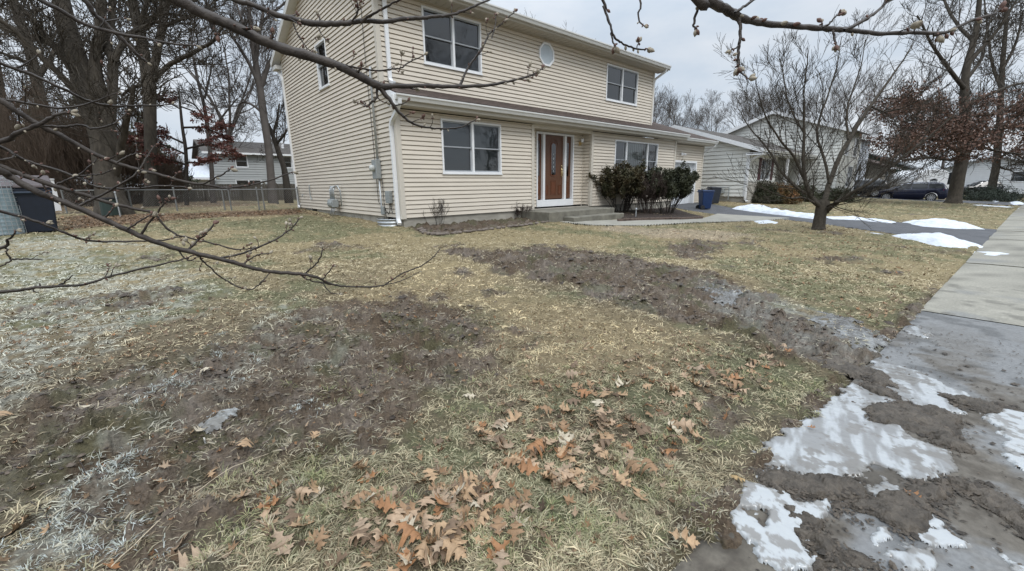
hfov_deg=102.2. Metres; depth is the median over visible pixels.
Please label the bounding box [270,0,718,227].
house
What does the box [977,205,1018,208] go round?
snow bank
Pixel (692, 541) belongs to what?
fallen leaf
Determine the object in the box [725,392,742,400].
fallen leaf
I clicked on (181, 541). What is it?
fallen leaf
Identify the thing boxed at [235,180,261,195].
window
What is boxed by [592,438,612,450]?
fallen leaf
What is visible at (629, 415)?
fallen leaf
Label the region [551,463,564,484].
fallen leaf
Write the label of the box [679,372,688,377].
fallen leaf
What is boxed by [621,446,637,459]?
fallen leaf
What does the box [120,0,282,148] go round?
bare tree
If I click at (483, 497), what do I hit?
fallen leaf
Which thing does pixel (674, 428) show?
fallen leaf
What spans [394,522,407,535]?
fallen leaf
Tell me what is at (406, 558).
fallen leaf
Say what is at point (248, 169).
neighbour house
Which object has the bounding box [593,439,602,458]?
fallen leaf
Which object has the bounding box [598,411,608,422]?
fallen leaf
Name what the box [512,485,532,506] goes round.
fallen leaf
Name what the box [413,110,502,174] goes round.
window
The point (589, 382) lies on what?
fallen leaf
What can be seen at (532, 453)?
fallen leaf
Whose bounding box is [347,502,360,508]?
fallen leaf
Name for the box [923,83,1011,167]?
bare tree
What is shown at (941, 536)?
ice patch
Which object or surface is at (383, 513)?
fallen leaf
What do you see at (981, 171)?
neighbour house
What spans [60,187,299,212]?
chain link fence
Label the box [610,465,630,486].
fallen leaf
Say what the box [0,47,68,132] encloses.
leaning tree
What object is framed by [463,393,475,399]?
fallen leaf
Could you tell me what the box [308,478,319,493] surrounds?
fallen leaf
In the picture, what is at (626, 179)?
evergreen bush
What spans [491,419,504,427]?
fallen leaf
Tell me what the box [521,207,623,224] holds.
front steps
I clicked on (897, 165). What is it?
neighbour house
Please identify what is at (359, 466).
fallen leaf
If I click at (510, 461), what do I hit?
fallen leaf
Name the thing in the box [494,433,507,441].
fallen leaf
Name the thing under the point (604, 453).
fallen leaf
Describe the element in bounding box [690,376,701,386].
fallen leaf
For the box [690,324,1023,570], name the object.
mud crumbs
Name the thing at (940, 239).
snow bank
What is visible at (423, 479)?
fallen leaf
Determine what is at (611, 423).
fallen leaf
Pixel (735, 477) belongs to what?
fallen leaf
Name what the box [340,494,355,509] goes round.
fallen leaf
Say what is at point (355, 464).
fallen leaf
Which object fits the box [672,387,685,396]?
fallen leaf
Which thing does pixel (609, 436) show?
fallen leaf
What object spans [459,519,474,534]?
fallen leaf
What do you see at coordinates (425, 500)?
fallen leaf
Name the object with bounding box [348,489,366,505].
fallen leaf
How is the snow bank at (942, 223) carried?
on the driveway at (979, 236)
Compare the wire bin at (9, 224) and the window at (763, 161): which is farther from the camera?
the window at (763, 161)
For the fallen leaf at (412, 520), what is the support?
on the ground at (110, 440)
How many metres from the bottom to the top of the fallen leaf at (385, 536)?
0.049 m
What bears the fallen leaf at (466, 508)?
on the fallen leaf at (458, 516)
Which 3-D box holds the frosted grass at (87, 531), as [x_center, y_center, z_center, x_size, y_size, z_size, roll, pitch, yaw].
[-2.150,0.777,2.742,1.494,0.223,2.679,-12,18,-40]
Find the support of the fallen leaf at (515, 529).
on the ground at (110, 440)
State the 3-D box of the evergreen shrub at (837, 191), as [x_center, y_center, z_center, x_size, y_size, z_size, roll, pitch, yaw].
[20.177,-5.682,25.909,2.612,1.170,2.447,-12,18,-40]
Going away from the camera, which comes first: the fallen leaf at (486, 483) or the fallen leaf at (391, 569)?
the fallen leaf at (391, 569)
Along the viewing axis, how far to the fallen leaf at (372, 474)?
2.08 m
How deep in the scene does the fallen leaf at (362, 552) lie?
1.69 m
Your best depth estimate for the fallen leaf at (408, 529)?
1.69 m
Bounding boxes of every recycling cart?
[696,190,713,209]
[706,187,721,203]
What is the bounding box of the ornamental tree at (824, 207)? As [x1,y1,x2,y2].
[708,1,983,229]
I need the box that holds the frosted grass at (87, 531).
[0,331,328,570]
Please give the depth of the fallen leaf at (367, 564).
1.64 m
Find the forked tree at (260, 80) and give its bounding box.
[203,0,288,203]
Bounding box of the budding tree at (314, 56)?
[0,0,1007,295]
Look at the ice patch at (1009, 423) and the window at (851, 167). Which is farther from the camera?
the window at (851, 167)
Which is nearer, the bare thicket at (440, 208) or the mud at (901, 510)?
the mud at (901, 510)
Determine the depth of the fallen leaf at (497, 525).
1.78 m
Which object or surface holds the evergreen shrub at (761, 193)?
on the ground at (110, 440)
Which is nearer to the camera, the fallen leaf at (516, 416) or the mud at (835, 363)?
the fallen leaf at (516, 416)
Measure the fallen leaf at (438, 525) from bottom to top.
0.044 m
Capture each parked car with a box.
[853,179,889,196]
[875,181,947,200]
[964,180,1003,193]
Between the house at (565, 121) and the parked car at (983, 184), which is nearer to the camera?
the house at (565, 121)
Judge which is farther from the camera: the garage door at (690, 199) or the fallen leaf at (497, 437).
the garage door at (690, 199)
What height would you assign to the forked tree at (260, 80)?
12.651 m
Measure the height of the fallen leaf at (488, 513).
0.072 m
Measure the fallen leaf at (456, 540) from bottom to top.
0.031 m
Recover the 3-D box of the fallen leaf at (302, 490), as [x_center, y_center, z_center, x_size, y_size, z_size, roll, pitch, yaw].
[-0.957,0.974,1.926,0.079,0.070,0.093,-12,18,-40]
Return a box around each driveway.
[671,203,996,245]
[861,196,1023,205]
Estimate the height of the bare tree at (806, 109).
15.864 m
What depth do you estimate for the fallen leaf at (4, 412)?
2.54 m
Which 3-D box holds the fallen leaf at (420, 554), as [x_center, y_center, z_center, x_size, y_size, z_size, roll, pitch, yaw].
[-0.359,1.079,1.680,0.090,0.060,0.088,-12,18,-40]
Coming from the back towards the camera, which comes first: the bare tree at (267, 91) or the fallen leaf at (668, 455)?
the bare tree at (267, 91)
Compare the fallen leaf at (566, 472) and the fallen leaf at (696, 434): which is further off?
the fallen leaf at (696, 434)
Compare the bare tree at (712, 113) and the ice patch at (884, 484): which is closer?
the ice patch at (884, 484)
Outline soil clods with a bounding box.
[0,225,933,570]
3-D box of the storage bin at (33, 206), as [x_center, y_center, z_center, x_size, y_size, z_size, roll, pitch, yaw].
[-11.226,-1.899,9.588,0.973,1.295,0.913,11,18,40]
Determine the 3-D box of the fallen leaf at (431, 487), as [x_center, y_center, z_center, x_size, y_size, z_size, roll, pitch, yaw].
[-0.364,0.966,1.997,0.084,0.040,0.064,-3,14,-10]
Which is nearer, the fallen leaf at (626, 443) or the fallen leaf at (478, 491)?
the fallen leaf at (478, 491)
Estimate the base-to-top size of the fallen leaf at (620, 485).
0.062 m
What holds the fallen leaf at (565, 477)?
on the fallen leaf
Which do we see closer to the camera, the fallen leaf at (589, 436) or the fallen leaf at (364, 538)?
the fallen leaf at (364, 538)
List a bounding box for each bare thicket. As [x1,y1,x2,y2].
[0,69,166,206]
[0,81,118,205]
[0,114,59,180]
[46,122,186,203]
[129,139,194,202]
[423,199,449,224]
[513,202,534,215]
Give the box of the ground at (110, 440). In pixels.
[0,194,1023,570]
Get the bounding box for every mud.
[748,467,866,500]
[784,504,795,517]
[794,511,880,570]
[801,355,899,388]
[835,478,953,534]
[862,384,902,402]
[862,402,962,437]
[929,433,975,454]
[937,393,1005,413]
[946,478,1023,534]
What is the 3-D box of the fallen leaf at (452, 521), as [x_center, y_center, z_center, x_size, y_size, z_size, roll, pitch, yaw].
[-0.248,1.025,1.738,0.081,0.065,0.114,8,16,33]
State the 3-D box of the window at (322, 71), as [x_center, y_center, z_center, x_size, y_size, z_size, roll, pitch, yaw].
[-5.706,-7.088,13.423,0.950,1.920,1.580,-12,18,-40]
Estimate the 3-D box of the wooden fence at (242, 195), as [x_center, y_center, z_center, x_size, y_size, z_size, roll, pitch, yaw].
[-21.248,-5.374,24.659,19.130,1.360,0.170,-12,18,-40]
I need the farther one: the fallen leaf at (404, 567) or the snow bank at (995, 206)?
the snow bank at (995, 206)
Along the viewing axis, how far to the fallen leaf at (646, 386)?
2.98 m
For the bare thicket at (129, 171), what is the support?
on the ground at (110, 440)
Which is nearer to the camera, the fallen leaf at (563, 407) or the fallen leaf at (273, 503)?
the fallen leaf at (273, 503)
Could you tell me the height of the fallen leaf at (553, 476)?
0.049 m
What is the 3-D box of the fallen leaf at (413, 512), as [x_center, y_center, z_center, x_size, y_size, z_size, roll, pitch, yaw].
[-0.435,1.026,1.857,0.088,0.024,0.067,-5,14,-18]
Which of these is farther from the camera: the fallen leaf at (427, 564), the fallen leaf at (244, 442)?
the fallen leaf at (244, 442)
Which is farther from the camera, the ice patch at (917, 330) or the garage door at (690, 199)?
the garage door at (690, 199)
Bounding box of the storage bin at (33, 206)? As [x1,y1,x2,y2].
[0,175,57,232]
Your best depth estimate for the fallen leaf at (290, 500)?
1.88 m
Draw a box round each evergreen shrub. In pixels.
[751,179,784,203]
[769,182,802,203]
[792,183,821,201]
[816,185,858,201]
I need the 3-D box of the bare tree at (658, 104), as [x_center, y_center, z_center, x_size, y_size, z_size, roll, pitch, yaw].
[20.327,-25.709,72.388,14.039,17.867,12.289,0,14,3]
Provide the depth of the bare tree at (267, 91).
42.80 m
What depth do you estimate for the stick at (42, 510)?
1.84 m
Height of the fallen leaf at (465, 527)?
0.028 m
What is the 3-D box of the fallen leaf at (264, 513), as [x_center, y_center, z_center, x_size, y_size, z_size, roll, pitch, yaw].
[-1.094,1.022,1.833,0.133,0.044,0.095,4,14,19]
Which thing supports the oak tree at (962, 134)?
on the ground at (110, 440)
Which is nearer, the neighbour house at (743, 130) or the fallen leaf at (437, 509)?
the fallen leaf at (437, 509)
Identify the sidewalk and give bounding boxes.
[672,205,1023,570]
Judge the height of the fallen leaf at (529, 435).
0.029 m
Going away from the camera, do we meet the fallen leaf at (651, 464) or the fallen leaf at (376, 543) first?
the fallen leaf at (376, 543)
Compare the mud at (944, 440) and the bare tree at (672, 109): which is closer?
the mud at (944, 440)
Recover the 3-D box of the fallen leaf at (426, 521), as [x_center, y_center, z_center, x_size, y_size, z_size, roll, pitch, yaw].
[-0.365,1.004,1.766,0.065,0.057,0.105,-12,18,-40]
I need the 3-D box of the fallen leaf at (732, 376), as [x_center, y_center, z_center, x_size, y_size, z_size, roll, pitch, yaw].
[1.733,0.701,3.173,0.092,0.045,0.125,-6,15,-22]
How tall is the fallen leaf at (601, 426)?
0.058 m
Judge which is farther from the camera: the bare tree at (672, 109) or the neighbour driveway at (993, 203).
the bare tree at (672, 109)
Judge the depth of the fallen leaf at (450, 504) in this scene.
1.91 m
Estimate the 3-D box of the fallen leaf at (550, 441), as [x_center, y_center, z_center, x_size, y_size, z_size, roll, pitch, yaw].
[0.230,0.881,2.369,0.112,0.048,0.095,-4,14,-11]
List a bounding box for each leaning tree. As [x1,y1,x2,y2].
[0,0,115,111]
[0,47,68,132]
[252,93,293,202]
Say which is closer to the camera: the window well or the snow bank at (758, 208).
the window well
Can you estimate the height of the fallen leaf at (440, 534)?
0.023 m
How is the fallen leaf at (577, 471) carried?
on the ground at (110, 440)
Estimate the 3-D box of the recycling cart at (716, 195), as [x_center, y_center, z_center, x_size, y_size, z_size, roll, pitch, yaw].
[10.212,-4.579,20.972,0.632,0.863,0.519,-1,14,-2]
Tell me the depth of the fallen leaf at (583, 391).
2.86 m
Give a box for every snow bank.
[732,204,813,218]
[755,220,776,223]
[826,216,895,222]
[892,232,982,247]
[903,218,982,228]
[973,251,1007,255]
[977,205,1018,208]
[1010,201,1023,205]
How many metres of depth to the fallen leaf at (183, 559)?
1.65 m
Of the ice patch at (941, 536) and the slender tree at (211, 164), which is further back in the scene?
the slender tree at (211, 164)
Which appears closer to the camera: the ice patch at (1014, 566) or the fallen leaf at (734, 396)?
the ice patch at (1014, 566)
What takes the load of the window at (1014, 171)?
in the neighbour house at (981, 171)
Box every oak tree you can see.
[854,0,1023,203]
[926,0,1023,194]
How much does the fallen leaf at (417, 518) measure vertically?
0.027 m
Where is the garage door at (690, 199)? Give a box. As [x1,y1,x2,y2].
[671,160,696,204]
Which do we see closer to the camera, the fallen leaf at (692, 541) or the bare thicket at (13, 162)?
the fallen leaf at (692, 541)
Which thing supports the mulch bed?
on the ground at (110, 440)
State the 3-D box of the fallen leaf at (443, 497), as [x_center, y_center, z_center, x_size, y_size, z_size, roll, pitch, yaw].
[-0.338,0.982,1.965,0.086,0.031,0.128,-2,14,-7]
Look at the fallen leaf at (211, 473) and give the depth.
2.12 m
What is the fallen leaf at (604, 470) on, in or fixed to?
on the fallen leaf at (620, 477)
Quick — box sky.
[0,0,1023,185]
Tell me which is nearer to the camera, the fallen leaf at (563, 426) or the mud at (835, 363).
the fallen leaf at (563, 426)
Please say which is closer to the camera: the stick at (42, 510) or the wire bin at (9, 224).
the stick at (42, 510)
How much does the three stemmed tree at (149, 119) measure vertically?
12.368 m
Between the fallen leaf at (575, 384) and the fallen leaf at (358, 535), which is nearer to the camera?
the fallen leaf at (358, 535)
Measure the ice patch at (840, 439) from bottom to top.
0.030 m
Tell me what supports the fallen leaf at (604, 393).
on the ground at (110, 440)
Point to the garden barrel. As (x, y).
(105, 208)
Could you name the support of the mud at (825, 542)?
on the sidewalk
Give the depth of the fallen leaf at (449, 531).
1.70 m
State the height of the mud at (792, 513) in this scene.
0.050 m
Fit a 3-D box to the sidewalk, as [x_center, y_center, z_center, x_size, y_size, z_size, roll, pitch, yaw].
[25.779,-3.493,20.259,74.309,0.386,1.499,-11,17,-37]
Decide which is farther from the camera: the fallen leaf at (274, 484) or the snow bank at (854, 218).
the snow bank at (854, 218)
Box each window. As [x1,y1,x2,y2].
[235,155,248,167]
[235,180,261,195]
[283,156,292,167]
[314,38,329,90]
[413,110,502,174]
[421,5,482,75]
[539,42,553,66]
[605,63,638,106]
[613,140,658,172]
[759,158,771,180]
[835,163,853,187]
[843,138,850,155]
[852,137,858,156]
[1009,171,1023,181]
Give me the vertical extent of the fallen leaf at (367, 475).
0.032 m
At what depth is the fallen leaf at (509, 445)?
2.33 m
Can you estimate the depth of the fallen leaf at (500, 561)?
1.61 m
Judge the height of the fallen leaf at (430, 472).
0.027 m
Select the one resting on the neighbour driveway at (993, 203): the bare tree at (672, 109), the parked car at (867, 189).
the parked car at (867, 189)
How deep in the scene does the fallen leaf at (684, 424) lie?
2.51 m
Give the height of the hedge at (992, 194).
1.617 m
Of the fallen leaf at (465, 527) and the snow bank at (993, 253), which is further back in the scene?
the snow bank at (993, 253)
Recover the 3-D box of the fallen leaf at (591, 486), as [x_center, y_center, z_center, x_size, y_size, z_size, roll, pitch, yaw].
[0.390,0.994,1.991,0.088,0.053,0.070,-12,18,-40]
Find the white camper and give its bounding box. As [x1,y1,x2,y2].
[887,169,949,195]
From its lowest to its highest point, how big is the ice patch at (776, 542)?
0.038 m
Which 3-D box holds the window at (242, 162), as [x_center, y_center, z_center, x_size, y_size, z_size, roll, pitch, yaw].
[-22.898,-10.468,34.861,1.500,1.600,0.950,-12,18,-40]
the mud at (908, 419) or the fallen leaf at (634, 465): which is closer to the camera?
the fallen leaf at (634, 465)
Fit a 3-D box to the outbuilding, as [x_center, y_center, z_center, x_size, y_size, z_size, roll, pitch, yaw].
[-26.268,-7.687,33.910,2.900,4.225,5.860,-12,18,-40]
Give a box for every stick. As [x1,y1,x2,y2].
[30,501,49,526]
[73,508,127,521]
[111,453,268,566]
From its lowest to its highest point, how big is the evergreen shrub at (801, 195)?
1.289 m
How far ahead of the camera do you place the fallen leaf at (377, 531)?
1.71 m
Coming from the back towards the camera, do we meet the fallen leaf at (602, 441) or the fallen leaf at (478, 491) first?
the fallen leaf at (602, 441)
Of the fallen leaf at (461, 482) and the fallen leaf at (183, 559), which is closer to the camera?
the fallen leaf at (183, 559)
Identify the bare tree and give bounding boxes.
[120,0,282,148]
[219,67,285,142]
[644,87,680,137]
[645,85,706,137]
[653,86,674,123]
[657,95,712,128]
[667,96,732,132]
[684,88,760,131]
[707,85,805,129]
[729,83,792,122]
[769,79,829,119]
[794,63,893,132]
[813,96,882,139]
[868,95,928,158]
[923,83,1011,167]
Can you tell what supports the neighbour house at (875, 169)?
on the ground at (110, 440)
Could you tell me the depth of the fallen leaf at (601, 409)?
2.65 m
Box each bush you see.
[586,158,656,212]
[623,171,667,213]
[644,159,699,213]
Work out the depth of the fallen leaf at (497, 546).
1.69 m
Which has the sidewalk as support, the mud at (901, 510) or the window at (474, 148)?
the mud at (901, 510)
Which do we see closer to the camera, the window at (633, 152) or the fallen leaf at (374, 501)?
the fallen leaf at (374, 501)
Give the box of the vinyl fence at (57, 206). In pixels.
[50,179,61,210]
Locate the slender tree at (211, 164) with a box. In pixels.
[157,20,254,202]
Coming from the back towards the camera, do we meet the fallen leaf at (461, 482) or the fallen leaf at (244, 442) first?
the fallen leaf at (244, 442)
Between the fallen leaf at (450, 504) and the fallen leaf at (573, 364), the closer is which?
the fallen leaf at (450, 504)
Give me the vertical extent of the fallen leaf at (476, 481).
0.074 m
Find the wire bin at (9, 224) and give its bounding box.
[0,177,26,235]
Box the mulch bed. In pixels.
[614,207,699,217]
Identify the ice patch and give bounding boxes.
[196,407,239,442]
[696,283,749,306]
[729,480,831,570]
[751,366,967,481]
[808,311,892,352]
[859,475,899,496]
[869,360,970,396]
[870,526,892,546]
[883,541,937,570]
[903,325,933,338]
[918,514,973,548]
[980,409,1023,470]
[992,547,1023,570]
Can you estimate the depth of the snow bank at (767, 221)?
13.90 m
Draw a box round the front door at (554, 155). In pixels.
[535,131,573,206]
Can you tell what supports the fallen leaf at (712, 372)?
on the ground at (110, 440)
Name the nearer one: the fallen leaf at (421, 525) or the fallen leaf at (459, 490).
the fallen leaf at (421, 525)
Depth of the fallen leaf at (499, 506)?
1.88 m
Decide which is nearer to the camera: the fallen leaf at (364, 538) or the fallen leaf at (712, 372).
the fallen leaf at (364, 538)
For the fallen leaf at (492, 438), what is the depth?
2.42 m
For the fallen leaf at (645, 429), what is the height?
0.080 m
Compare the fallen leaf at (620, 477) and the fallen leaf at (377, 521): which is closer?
the fallen leaf at (377, 521)
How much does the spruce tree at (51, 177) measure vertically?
6.058 m
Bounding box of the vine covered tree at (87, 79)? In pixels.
[0,0,206,214]
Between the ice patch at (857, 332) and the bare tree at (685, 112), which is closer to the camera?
the ice patch at (857, 332)
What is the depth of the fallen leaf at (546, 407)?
2.66 m
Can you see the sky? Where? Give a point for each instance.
(693, 60)
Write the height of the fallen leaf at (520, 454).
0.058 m
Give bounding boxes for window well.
[377,217,398,226]
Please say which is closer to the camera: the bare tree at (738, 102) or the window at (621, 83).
the window at (621, 83)
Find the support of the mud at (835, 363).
on the sidewalk
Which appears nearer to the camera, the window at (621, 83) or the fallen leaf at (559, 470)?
the fallen leaf at (559, 470)
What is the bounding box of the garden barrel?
[99,197,121,215]
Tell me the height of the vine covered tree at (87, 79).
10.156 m
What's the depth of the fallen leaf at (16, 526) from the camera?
1.75 m
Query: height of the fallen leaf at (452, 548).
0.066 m
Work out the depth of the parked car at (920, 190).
34.56 m
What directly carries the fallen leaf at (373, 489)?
on the ground at (110, 440)
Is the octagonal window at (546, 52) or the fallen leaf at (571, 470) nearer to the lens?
the fallen leaf at (571, 470)
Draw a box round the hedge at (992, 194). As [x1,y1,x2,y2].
[963,184,1023,201]
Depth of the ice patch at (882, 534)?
1.79 m
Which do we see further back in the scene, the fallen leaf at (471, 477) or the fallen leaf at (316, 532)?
the fallen leaf at (471, 477)
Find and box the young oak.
[117,90,245,204]
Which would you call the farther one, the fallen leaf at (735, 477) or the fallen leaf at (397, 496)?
the fallen leaf at (735, 477)
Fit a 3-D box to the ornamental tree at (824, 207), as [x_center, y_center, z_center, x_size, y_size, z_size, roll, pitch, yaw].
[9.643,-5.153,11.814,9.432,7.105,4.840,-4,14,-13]
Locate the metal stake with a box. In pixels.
[114,191,120,216]
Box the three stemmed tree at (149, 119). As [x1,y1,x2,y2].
[72,0,266,206]
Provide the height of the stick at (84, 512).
0.021 m
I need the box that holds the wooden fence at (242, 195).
[57,183,296,203]
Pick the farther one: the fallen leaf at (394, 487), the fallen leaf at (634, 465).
the fallen leaf at (634, 465)
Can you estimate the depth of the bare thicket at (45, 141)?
19.00 m
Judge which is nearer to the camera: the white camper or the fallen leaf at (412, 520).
the fallen leaf at (412, 520)
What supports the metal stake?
on the ground at (110, 440)
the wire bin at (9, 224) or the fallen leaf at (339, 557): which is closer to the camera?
the fallen leaf at (339, 557)
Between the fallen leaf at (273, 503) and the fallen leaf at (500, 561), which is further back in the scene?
the fallen leaf at (273, 503)
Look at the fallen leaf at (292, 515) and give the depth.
1.80 m
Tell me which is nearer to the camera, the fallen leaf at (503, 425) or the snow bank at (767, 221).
the fallen leaf at (503, 425)
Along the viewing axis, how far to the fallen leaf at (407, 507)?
1.88 m
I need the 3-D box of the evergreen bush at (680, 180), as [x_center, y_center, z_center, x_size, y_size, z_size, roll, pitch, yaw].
[6.094,-3.843,16.209,2.400,2.131,2.126,-12,18,-40]
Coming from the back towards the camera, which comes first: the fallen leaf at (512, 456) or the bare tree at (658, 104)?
the bare tree at (658, 104)
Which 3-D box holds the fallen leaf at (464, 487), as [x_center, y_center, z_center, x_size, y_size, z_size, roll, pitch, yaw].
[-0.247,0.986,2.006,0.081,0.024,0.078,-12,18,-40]
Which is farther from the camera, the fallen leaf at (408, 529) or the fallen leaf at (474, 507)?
the fallen leaf at (474, 507)
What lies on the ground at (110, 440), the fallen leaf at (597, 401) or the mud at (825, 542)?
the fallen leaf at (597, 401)
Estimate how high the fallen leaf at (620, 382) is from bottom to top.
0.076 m
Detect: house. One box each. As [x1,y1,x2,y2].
[192,139,294,198]
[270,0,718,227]
[652,125,817,202]
[723,110,869,192]
[844,132,876,187]
[864,158,900,181]
[868,153,918,171]
[942,156,1023,196]
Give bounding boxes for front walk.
[561,214,786,225]
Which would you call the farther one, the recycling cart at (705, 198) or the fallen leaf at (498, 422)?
the recycling cart at (705, 198)
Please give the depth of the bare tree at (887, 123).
65.64 m
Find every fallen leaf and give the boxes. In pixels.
[0,411,13,415]
[0,513,31,537]
[154,532,187,556]
[168,544,208,570]
[193,425,206,431]
[203,467,218,478]
[233,438,254,447]
[237,487,252,497]
[252,495,278,509]
[254,503,279,526]
[267,525,294,554]
[268,477,284,488]
[282,504,302,527]
[284,496,296,509]
[285,515,314,526]
[295,486,314,502]
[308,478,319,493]
[308,485,324,499]
[310,431,319,439]
[312,526,328,539]
[314,525,329,550]
[324,548,353,569]
[337,490,350,496]
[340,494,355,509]
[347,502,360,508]
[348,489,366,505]
[348,533,367,546]
[349,458,363,468]
[350,528,372,548]
[351,517,372,544]
[354,459,369,468]
[357,470,376,482]
[359,560,372,568]
[360,468,381,477]
[360,490,380,502]
[361,547,372,557]
[366,485,386,498]
[366,528,382,544]
[368,499,388,518]
[368,534,383,551]
[371,499,383,509]
[373,517,382,524]
[375,496,399,513]
[377,534,389,543]
[384,508,408,530]
[386,480,397,499]
[386,563,399,570]
[388,502,410,522]
[394,491,403,502]
[394,521,420,553]
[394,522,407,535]
[395,500,417,519]
[395,547,416,570]
[397,542,415,564]
[399,552,410,565]
[400,514,418,530]
[407,508,419,520]
[413,537,429,559]
[414,477,436,482]
[414,508,427,521]
[416,523,428,533]
[417,496,435,506]
[417,552,433,569]
[422,508,433,529]
[422,547,439,567]
[423,468,439,484]
[423,530,437,543]
[425,532,441,539]
[427,520,448,538]
[427,543,446,559]
[428,482,442,490]
[429,529,454,551]
[430,485,445,497]
[431,534,448,556]
[433,486,449,501]
[433,505,444,519]
[433,512,442,519]
[434,491,453,504]
[438,464,453,474]
[440,528,456,536]
[440,537,466,566]
[441,510,462,539]
[442,492,459,511]
[447,474,472,490]
[447,474,472,493]
[447,538,461,560]
[448,482,464,498]
[448,501,465,526]
[450,488,464,500]
[451,484,466,491]
[455,505,470,520]
[455,528,468,547]
[459,498,469,506]
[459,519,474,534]
[460,518,477,530]
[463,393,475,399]
[463,468,476,482]
[463,481,478,499]
[468,480,483,498]
[468,500,482,509]
[470,533,492,545]
[471,504,480,514]
[472,426,483,432]
[473,475,486,485]
[476,508,489,524]
[477,492,492,505]
[477,501,496,518]
[478,421,486,426]
[481,481,493,493]
[484,467,501,488]
[486,534,514,558]
[487,433,499,441]
[488,521,503,531]
[489,514,506,536]
[491,418,508,430]
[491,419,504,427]
[491,549,510,570]
[492,503,502,514]
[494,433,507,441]
[494,498,518,511]
[496,433,515,449]
[501,457,519,469]
[506,409,521,421]
[506,520,524,544]
[509,449,524,458]
[509,455,520,459]
[509,495,522,510]
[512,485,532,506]
[514,515,529,526]
[517,457,541,475]
[519,502,539,511]
[522,456,539,467]
[525,439,544,460]
[526,434,535,438]
[528,448,537,457]
[536,405,551,413]
[540,467,556,481]
[542,474,558,479]
[543,435,557,444]
[544,461,554,469]
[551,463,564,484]
[551,478,568,485]
[553,440,570,457]
[557,420,569,432]
[557,429,574,445]
[557,445,576,462]
[558,469,573,491]
[560,401,578,411]
[560,462,572,468]
[560,469,578,483]
[561,468,577,487]
[565,370,580,378]
[567,398,580,405]
[568,468,584,489]
[569,445,585,454]
[570,360,578,367]
[571,382,582,389]
[574,467,585,477]
[575,389,590,397]
[580,433,594,440]
[586,379,594,388]
[588,484,601,493]
[592,399,603,405]
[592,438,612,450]
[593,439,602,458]
[594,462,612,477]
[595,407,606,416]
[596,419,609,430]
[597,431,614,446]
[598,390,609,396]
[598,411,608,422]
[599,450,608,460]
[603,418,614,426]
[605,454,618,461]
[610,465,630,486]
[614,469,628,487]
[615,376,630,386]
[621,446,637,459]
[622,441,630,448]
[625,414,634,420]
[625,458,641,475]
[633,486,647,500]
[634,422,650,437]
[640,457,658,476]
[643,383,653,389]
[658,409,669,415]
[659,446,676,460]
[661,448,680,454]
[663,460,673,469]
[664,383,678,390]
[664,434,679,441]
[666,526,699,548]
[667,416,683,434]
[671,417,694,432]
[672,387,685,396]
[677,434,687,442]
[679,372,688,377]
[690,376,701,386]
[692,430,704,438]
[694,402,702,410]
[708,368,718,377]
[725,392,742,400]
[728,373,747,378]
[729,378,743,388]
[731,475,745,481]
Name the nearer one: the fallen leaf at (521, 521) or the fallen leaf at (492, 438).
the fallen leaf at (521, 521)
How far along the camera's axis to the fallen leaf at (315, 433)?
2.33 m
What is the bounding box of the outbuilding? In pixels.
[180,165,215,196]
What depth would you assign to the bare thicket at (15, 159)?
20.49 m
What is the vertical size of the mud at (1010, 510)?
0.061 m

